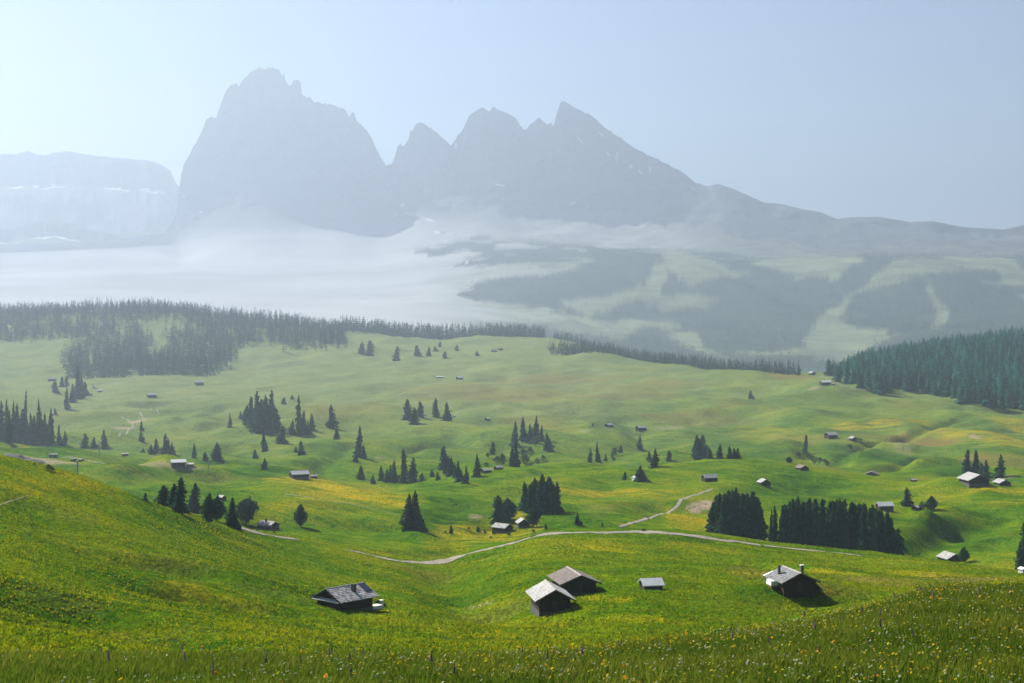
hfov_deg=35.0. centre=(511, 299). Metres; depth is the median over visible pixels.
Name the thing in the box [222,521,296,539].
gravel road
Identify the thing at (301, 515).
tree
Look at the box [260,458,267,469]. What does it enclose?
spruce tree
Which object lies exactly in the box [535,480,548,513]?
spruce tree
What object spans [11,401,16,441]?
spruce tree
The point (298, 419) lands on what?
spruce tree
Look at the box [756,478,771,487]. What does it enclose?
hay hut
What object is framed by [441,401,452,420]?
spruce tree
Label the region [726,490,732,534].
spruce tree
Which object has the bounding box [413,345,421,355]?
spruce tree
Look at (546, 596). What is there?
hay barn
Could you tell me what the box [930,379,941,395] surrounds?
spruce tree
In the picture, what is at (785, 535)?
spruce tree
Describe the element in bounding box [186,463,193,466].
farm annex
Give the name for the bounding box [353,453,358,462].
spruce tree
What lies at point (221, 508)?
pine tree
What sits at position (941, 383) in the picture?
spruce tree
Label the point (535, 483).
spruce tree
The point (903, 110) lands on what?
sky
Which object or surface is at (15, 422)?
spruce tree
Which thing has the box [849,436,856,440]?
hay hut
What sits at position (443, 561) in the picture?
gravel road
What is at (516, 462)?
spruce tree
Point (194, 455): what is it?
spruce tree
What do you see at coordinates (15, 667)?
meadow grass
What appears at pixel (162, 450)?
spruce tree
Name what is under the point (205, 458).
spruce tree
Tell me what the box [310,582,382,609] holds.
log hut
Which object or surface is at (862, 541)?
spruce tree
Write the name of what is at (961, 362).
hillside forest
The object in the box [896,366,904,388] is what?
spruce tree
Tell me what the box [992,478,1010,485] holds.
hay barn
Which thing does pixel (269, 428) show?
spruce tree
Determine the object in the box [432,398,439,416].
spruce tree
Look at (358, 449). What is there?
spruce tree
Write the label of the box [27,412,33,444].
spruce tree
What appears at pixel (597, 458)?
spruce tree
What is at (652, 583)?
feed shed
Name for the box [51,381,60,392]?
spruce tree
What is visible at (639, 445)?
spruce tree
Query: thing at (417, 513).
spruce tree
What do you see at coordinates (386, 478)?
spruce tree
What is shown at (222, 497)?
hay hut
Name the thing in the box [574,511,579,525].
spruce tree
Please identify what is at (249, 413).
spruce tree
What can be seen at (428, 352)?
spruce tree
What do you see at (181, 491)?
spruce tree
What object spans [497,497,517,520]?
pine tree
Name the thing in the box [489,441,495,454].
spruce tree
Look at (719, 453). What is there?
spruce tree
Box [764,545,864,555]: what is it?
gravel road
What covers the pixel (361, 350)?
spruce tree
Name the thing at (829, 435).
chalet
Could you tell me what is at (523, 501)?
spruce tree
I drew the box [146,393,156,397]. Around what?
hay barn
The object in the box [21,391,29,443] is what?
spruce tree
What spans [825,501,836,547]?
spruce tree
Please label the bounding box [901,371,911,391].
spruce tree
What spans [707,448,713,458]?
spruce tree
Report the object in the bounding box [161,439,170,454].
spruce tree
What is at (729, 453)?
spruce tree
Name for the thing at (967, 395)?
spruce tree
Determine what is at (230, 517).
spruce tree
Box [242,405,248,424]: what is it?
spruce tree
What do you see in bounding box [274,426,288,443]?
spruce tree
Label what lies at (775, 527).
spruce tree
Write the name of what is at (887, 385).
spruce tree
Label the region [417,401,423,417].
spruce tree
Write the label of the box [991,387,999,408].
spruce tree
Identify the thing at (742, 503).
spruce tree
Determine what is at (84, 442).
spruce tree
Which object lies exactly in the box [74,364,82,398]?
spruce tree
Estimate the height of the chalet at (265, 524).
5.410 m
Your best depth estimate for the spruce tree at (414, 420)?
1726.05 m
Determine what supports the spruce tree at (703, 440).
on the meadow ground at (926, 439)
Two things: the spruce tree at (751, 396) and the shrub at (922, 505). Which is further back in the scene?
the spruce tree at (751, 396)
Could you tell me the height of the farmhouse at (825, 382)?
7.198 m
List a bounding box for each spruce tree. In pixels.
[0,402,4,441]
[3,398,12,441]
[3,410,12,443]
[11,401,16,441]
[12,404,19,441]
[16,409,26,442]
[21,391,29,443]
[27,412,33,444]
[30,416,41,444]
[36,398,43,443]
[40,413,47,444]
[45,409,55,445]
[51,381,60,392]
[56,426,62,445]
[58,376,66,386]
[61,432,67,445]
[63,387,70,409]
[64,376,69,385]
[68,383,76,402]
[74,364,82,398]
[79,433,88,447]
[80,376,86,397]
[83,382,92,395]
[90,437,97,448]
[100,430,108,448]
[138,431,144,441]
[142,492,148,501]
[147,445,153,454]
[153,439,159,452]
[153,484,170,505]
[160,434,167,453]
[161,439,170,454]
[165,483,177,507]
[169,443,175,454]
[170,477,190,514]
[172,494,188,513]
[185,483,201,513]
[191,443,196,457]
[202,452,207,460]
[210,443,224,462]
[224,497,241,530]
[227,413,231,427]
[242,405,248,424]
[244,397,253,427]
[248,391,259,432]
[252,449,258,458]
[253,405,265,432]
[254,399,265,432]
[260,431,268,451]
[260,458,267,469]
[262,405,277,433]
[263,395,268,417]
[268,390,274,420]
[272,407,280,430]
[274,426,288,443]
[281,397,286,404]
[287,420,297,435]
[295,396,303,435]
[297,441,305,455]
[300,411,310,434]
[306,421,312,434]
[309,413,315,429]
[325,405,339,428]
[332,427,340,439]
[351,426,364,457]
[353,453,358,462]
[356,466,365,479]
[358,342,364,354]
[360,444,366,458]
[365,340,374,355]
[370,475,375,483]
[377,466,384,480]
[382,470,390,482]
[389,461,399,481]
[392,346,400,360]
[399,449,407,482]
[399,494,423,531]
[401,399,412,420]
[405,458,418,482]
[408,406,419,424]
[409,490,427,531]
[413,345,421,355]
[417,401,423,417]
[419,473,424,480]
[426,347,431,355]
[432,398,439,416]
[437,446,450,470]
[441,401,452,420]
[445,457,454,476]
[452,464,456,478]
[453,461,463,482]
[461,466,469,483]
[471,454,481,477]
[488,495,504,524]
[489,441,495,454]
[508,447,513,465]
[509,420,519,446]
[512,442,520,466]
[517,482,528,511]
[518,418,526,440]
[523,424,533,443]
[524,484,536,513]
[532,415,539,440]
[532,477,537,505]
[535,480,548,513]
[539,425,544,440]
[540,473,548,495]
[542,433,555,451]
[543,481,554,513]
[548,478,555,513]
[549,484,562,513]
[554,482,564,512]
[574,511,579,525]
[587,447,592,462]
[595,444,601,462]
[632,465,649,481]
[636,435,643,449]
[646,452,651,459]
[648,448,659,468]
[665,451,671,460]
[691,435,700,459]
[692,439,702,459]
[700,434,705,458]
[704,445,708,458]
[705,502,715,532]
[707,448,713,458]
[712,493,721,532]
[713,493,730,534]
[715,444,723,458]
[726,446,732,458]
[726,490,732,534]
[728,487,743,536]
[734,448,742,458]
[739,493,746,536]
[741,494,757,538]
[748,390,754,398]
[750,491,757,531]
[752,505,765,540]
[755,496,768,540]
[768,509,773,541]
[772,505,777,541]
[777,504,793,543]
[780,498,799,543]
[794,496,804,543]
[799,502,807,544]
[801,498,814,545]
[802,435,807,454]
[807,498,825,546]
[819,498,827,547]
[823,359,834,375]
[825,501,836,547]
[826,501,831,537]
[832,365,841,381]
[832,499,847,548]
[842,372,849,383]
[843,500,850,547]
[847,502,857,549]
[849,366,856,383]
[850,503,860,549]
[856,372,865,387]
[857,503,867,550]
[861,508,878,551]
[864,367,871,387]
[870,369,878,393]
[874,507,879,547]
[875,373,885,394]
[877,509,890,553]
[883,374,892,392]
[883,514,894,553]
[887,518,900,554]
[894,528,907,554]
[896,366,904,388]
[899,487,914,506]
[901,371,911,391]
[909,374,918,391]
[922,377,931,393]
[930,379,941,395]
[937,373,946,394]
[941,380,950,396]
[949,382,957,398]
[954,388,966,403]
[961,449,971,473]
[964,384,973,402]
[971,450,981,473]
[978,464,982,474]
[980,384,995,408]
[981,460,990,477]
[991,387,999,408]
[992,454,1006,477]
[998,391,1008,409]
[1004,388,1015,408]
[1010,387,1020,408]
[1013,541,1023,569]
[1019,521,1023,554]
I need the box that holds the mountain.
[0,67,1023,372]
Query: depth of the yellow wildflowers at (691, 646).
18.58 m
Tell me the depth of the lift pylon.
559.72 m
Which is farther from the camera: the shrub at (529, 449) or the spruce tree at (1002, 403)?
the spruce tree at (1002, 403)
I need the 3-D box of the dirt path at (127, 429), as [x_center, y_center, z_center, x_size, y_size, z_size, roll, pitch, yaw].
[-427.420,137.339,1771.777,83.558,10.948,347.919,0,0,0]
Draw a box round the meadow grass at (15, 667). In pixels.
[0,577,1023,682]
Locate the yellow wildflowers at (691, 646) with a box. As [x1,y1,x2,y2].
[21,579,1023,682]
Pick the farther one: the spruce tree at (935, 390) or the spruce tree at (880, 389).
the spruce tree at (935, 390)
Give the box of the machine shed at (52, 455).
[48,454,56,457]
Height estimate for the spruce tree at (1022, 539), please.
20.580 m
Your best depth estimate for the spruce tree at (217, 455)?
1197.78 m
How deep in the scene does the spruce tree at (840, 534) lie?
629.86 m
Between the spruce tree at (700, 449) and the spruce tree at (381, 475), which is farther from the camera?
the spruce tree at (700, 449)
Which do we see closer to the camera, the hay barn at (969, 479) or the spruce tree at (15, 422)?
the hay barn at (969, 479)
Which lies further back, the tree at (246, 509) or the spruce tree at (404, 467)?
the spruce tree at (404, 467)
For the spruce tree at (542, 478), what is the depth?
710.73 m
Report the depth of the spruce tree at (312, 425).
1656.90 m
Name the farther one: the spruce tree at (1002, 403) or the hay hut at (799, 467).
the spruce tree at (1002, 403)
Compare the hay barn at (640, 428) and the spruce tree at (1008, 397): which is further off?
the spruce tree at (1008, 397)
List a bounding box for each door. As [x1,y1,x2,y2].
[552,601,557,612]
[577,584,582,593]
[797,582,802,592]
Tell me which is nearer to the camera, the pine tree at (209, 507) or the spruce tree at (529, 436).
the pine tree at (209, 507)
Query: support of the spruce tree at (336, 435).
on the meadow ground at (926, 439)
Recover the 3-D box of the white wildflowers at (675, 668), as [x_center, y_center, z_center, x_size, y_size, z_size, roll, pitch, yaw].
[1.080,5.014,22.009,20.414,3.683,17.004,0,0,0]
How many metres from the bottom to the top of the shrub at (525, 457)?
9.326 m
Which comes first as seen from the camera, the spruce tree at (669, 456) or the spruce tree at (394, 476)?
the spruce tree at (394, 476)
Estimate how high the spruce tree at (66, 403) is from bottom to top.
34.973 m
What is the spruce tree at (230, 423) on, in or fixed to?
on the meadow ground at (926, 439)
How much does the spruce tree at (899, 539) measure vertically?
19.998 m
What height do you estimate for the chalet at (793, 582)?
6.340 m
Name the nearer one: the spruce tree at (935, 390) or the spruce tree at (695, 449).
the spruce tree at (695, 449)
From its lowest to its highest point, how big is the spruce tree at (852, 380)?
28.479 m
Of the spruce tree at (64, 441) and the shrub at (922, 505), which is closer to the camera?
the shrub at (922, 505)
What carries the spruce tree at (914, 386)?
on the meadow ground at (926, 439)
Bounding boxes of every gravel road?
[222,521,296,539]
[344,530,760,563]
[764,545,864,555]
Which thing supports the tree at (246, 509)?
on the meadow ground at (926, 439)
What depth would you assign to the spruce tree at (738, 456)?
1045.20 m
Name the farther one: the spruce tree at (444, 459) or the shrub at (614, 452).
the shrub at (614, 452)
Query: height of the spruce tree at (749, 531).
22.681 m
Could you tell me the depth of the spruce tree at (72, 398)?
2201.81 m
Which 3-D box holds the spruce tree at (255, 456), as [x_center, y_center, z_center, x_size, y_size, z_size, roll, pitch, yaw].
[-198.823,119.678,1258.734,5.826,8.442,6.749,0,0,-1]
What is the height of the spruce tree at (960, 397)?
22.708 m
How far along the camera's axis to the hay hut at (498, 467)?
1011.42 m
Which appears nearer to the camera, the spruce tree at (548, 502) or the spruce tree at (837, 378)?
the spruce tree at (548, 502)
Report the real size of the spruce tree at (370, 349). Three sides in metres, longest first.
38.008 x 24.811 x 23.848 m
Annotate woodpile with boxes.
[766,579,778,587]
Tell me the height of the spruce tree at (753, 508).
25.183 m
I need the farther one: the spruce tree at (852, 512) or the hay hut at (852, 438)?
the hay hut at (852, 438)
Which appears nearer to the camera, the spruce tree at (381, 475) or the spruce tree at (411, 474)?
the spruce tree at (411, 474)
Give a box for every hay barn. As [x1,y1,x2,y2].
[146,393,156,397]
[194,381,203,384]
[288,470,309,479]
[525,579,576,616]
[547,566,601,594]
[635,425,646,431]
[701,474,718,481]
[875,502,894,511]
[936,551,960,561]
[957,472,991,486]
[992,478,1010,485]
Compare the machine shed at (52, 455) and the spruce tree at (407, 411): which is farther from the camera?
the spruce tree at (407, 411)
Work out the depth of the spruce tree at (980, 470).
1185.71 m
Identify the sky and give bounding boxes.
[0,0,1023,228]
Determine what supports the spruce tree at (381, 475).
on the meadow ground at (926, 439)
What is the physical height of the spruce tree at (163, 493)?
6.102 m
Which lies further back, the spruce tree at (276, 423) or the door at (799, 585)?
the spruce tree at (276, 423)
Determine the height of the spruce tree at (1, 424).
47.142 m
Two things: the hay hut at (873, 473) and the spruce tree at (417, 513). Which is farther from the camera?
the hay hut at (873, 473)
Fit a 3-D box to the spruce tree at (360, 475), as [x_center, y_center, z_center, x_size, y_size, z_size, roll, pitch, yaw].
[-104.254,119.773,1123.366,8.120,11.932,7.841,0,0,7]
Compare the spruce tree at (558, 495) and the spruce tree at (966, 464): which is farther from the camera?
the spruce tree at (966, 464)
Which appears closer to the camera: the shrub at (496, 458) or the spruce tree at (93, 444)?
the shrub at (496, 458)
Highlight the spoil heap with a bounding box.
[3,453,45,463]
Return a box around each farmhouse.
[169,459,186,467]
[819,380,830,385]
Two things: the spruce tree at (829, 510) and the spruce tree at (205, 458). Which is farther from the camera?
the spruce tree at (205, 458)
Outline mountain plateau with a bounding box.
[0,151,178,234]
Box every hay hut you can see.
[219,495,225,499]
[482,468,491,473]
[491,522,514,533]
[494,465,503,469]
[515,518,528,527]
[604,423,613,426]
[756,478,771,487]
[795,464,808,470]
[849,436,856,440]
[865,470,878,475]
[911,505,920,510]
[1017,566,1023,573]
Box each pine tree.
[200,492,217,522]
[211,495,226,520]
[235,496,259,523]
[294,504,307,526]
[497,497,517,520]
[524,504,540,526]
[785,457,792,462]
[924,495,938,510]
[958,546,969,561]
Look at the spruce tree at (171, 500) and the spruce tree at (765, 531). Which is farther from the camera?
the spruce tree at (765, 531)
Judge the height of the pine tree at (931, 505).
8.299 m
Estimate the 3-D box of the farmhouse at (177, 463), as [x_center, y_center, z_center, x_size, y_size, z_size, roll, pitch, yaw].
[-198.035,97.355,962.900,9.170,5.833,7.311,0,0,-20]
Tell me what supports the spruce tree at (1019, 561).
on the meadow ground at (926, 439)
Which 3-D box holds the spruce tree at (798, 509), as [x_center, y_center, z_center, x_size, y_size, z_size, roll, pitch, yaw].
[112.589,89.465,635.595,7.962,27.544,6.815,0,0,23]
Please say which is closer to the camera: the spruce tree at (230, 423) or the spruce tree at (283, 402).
the spruce tree at (230, 423)
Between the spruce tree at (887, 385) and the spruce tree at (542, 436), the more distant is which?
the spruce tree at (887, 385)
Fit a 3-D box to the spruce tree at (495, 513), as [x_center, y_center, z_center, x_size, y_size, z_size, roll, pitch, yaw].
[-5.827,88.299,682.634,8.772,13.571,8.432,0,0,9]
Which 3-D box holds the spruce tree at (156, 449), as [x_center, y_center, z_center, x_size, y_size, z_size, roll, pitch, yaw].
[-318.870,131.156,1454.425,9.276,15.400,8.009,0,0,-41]
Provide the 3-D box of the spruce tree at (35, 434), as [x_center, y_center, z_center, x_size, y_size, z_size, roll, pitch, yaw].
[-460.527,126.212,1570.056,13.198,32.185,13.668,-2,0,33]
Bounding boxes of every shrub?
[492,455,500,462]
[497,453,505,463]
[517,447,527,458]
[520,454,529,463]
[526,446,535,454]
[529,436,539,444]
[613,448,620,455]
[918,501,924,509]
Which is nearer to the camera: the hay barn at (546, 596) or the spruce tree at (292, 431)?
the hay barn at (546, 596)
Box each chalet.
[255,519,280,530]
[764,564,824,597]
[823,432,838,438]
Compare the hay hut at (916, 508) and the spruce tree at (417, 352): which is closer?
the hay hut at (916, 508)
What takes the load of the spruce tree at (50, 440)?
on the meadow ground at (926, 439)
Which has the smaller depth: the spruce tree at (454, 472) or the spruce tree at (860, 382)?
the spruce tree at (454, 472)
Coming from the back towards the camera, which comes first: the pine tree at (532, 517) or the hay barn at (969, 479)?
the hay barn at (969, 479)
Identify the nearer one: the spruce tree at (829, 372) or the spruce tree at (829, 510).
the spruce tree at (829, 510)
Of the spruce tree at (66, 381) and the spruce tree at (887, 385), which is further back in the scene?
the spruce tree at (66, 381)
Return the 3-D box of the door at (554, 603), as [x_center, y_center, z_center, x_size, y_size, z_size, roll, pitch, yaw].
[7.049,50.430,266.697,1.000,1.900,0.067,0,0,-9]
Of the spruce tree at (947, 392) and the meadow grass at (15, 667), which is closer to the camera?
the meadow grass at (15, 667)
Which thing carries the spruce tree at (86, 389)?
on the meadow ground at (926, 439)
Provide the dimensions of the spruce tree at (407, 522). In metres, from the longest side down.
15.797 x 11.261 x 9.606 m
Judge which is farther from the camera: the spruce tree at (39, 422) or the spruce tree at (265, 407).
the spruce tree at (265, 407)
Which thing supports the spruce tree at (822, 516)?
on the meadow ground at (926, 439)
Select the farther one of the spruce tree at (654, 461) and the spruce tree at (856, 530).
the spruce tree at (654, 461)
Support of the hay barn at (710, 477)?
on the meadow ground at (926, 439)
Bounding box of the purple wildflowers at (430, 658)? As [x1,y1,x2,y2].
[101,586,1018,675]
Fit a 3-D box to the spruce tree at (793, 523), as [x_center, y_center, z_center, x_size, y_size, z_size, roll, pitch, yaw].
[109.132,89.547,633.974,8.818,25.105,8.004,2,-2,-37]
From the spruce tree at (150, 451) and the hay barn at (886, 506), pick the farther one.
the spruce tree at (150, 451)
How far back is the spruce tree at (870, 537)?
629.35 m
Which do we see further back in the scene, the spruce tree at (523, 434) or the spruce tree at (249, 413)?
the spruce tree at (249, 413)
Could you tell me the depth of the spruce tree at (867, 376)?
2157.68 m
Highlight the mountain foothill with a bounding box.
[0,218,167,244]
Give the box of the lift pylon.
[70,458,84,472]
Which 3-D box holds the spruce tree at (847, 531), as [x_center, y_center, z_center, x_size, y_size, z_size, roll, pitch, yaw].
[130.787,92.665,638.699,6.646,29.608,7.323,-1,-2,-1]
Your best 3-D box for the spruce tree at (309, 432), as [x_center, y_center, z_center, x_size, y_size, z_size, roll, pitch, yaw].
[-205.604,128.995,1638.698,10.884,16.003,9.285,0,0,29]
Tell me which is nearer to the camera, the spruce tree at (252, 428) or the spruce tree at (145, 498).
the spruce tree at (145, 498)
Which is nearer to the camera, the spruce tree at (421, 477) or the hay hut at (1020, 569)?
the hay hut at (1020, 569)
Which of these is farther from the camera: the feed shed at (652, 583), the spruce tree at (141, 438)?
the spruce tree at (141, 438)
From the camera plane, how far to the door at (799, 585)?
291.14 m
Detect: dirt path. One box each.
[118,417,133,436]
[289,494,399,514]
[619,489,711,526]
[822,376,869,390]
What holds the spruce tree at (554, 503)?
on the meadow ground at (926, 439)
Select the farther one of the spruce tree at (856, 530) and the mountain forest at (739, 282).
the mountain forest at (739, 282)
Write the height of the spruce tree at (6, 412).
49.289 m
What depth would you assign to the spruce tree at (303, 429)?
1633.42 m
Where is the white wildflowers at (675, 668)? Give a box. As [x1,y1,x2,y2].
[10,578,1022,682]
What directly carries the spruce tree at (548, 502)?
on the meadow ground at (926, 439)
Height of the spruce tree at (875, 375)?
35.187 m
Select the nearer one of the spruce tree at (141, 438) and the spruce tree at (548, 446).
the spruce tree at (548, 446)
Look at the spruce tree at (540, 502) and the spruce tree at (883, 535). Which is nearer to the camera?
the spruce tree at (883, 535)
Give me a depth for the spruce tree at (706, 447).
1332.59 m
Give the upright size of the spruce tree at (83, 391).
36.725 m
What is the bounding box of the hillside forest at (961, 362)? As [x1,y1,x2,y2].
[826,325,1023,399]
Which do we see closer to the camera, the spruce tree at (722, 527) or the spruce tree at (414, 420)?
the spruce tree at (722, 527)
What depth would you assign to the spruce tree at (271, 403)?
1690.04 m
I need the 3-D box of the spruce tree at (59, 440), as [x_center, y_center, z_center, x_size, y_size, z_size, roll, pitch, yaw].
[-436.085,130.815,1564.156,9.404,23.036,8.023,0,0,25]
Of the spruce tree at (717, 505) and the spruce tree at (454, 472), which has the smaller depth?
the spruce tree at (717, 505)
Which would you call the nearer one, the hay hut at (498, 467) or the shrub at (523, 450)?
the hay hut at (498, 467)
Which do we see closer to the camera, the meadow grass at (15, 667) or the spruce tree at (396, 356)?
the meadow grass at (15, 667)
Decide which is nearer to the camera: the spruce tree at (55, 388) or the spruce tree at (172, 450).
the spruce tree at (172, 450)
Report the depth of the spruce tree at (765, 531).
643.32 m
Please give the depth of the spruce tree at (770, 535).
647.63 m
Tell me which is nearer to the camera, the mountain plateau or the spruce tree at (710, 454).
the spruce tree at (710, 454)
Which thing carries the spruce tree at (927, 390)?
on the meadow ground at (926, 439)
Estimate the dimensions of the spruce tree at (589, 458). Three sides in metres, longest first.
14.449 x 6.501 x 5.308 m
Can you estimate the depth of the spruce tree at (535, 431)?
1564.31 m
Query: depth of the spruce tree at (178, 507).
367.37 m
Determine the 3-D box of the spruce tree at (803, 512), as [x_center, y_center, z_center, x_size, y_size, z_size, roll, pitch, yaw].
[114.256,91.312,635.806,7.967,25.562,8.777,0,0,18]
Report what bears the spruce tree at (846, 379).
on the meadow ground at (926, 439)
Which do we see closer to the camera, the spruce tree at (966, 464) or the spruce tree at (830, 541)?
the spruce tree at (830, 541)
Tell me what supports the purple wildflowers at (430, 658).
on the meadow ground at (926, 439)
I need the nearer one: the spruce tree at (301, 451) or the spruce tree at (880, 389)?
the spruce tree at (301, 451)
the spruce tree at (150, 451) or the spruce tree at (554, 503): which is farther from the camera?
the spruce tree at (150, 451)
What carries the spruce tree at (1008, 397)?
on the meadow ground at (926, 439)
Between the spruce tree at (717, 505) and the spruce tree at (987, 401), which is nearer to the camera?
the spruce tree at (717, 505)
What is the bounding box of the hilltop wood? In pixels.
[0,296,801,378]
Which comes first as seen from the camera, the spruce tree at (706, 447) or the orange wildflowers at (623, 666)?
the orange wildflowers at (623, 666)
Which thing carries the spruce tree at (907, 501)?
on the meadow ground at (926, 439)
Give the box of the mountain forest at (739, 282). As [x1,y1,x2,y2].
[415,232,1023,371]
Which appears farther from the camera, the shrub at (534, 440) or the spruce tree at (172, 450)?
the shrub at (534, 440)
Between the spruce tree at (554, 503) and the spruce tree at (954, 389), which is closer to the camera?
the spruce tree at (554, 503)
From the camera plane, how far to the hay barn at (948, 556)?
684.97 m
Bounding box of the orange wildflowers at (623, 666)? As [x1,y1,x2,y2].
[5,578,1004,682]
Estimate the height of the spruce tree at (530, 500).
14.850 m
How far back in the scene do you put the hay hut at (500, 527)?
658.97 m
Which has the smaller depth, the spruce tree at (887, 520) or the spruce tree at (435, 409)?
the spruce tree at (887, 520)
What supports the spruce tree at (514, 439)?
on the meadow ground at (926, 439)
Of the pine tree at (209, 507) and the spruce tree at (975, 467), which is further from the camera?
the spruce tree at (975, 467)
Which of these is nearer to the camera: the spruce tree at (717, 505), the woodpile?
the woodpile
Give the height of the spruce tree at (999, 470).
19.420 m
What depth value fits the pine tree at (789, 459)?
1024.57 m
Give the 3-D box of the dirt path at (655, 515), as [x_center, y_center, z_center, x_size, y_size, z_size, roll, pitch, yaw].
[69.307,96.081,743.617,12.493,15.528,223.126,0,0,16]
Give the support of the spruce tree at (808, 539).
on the meadow ground at (926, 439)
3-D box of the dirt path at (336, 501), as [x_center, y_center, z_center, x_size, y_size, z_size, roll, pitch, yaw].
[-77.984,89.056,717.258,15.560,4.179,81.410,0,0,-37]
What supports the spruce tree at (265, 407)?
on the meadow ground at (926, 439)
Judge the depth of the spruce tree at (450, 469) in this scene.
1066.58 m
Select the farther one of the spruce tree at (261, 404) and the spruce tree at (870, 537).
the spruce tree at (261, 404)
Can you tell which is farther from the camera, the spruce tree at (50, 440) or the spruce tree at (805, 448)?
the spruce tree at (50, 440)
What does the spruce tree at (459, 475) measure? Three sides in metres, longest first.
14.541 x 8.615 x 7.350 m
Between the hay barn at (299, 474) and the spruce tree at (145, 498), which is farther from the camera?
the hay barn at (299, 474)
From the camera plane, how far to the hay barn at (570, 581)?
301.14 m
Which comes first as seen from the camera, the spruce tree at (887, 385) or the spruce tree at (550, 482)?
the spruce tree at (550, 482)
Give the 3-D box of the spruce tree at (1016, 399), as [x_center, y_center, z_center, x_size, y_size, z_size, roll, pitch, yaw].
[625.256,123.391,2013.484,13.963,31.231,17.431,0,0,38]
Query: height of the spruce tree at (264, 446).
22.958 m
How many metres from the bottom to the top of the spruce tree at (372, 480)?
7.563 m
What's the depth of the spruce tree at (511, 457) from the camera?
1068.76 m
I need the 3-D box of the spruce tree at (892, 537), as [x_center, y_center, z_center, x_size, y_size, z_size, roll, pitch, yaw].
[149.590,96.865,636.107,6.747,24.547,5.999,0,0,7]
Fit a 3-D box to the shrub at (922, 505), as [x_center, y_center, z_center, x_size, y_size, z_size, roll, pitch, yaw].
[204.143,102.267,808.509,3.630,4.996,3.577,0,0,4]
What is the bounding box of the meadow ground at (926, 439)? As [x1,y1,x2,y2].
[0,309,1023,682]
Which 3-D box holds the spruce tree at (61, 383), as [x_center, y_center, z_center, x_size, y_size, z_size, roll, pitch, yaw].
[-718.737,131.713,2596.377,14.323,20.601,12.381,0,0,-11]
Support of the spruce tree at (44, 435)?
on the meadow ground at (926, 439)
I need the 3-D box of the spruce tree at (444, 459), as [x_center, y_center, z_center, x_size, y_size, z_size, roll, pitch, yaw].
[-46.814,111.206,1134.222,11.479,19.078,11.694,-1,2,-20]
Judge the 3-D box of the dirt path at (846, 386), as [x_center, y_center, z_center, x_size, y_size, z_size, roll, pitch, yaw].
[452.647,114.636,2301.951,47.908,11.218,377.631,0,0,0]
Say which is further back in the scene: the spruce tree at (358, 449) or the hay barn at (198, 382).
the hay barn at (198, 382)
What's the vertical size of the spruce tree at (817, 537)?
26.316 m
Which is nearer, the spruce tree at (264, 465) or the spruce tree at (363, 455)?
the spruce tree at (264, 465)
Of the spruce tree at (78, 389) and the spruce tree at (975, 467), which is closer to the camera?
the spruce tree at (975, 467)
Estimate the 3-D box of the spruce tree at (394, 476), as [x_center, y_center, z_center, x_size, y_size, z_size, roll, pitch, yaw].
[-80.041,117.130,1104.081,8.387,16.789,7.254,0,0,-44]
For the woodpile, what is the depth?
292.73 m
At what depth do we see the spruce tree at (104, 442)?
1542.76 m
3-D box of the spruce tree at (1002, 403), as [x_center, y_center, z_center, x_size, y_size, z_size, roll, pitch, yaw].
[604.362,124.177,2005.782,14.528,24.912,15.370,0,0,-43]
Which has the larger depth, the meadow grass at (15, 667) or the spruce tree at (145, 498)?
the spruce tree at (145, 498)
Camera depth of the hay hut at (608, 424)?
1708.36 m
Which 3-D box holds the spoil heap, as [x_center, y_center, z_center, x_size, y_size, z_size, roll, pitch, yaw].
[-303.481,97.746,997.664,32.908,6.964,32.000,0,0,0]
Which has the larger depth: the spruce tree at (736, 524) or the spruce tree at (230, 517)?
the spruce tree at (736, 524)
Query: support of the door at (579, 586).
in the hay barn at (570, 581)
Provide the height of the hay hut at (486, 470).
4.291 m
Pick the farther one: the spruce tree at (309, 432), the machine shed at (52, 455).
the spruce tree at (309, 432)
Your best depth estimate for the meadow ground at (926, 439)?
1006.67 m
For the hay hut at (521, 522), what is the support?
on the meadow ground at (926, 439)
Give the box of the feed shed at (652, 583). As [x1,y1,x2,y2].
[637,577,664,589]
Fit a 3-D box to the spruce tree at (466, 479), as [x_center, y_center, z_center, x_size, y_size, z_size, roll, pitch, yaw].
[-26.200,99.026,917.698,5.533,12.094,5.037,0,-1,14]
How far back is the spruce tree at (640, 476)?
893.63 m
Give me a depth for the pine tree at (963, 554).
676.64 m
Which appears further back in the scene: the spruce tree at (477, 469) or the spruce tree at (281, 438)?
the spruce tree at (281, 438)
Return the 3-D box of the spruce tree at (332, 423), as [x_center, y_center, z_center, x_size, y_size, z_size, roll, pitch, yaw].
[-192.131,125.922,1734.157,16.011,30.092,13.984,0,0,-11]
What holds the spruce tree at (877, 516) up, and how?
on the meadow ground at (926, 439)
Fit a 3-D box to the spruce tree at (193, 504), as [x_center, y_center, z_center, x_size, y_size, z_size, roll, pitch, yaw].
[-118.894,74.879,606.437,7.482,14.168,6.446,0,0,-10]
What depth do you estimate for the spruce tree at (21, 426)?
1563.17 m
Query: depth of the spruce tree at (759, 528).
636.41 m
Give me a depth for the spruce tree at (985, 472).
1178.96 m
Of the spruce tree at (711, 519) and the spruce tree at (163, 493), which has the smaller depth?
the spruce tree at (163, 493)
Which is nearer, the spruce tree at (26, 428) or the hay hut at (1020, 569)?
the hay hut at (1020, 569)
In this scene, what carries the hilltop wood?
on the meadow ground at (926, 439)

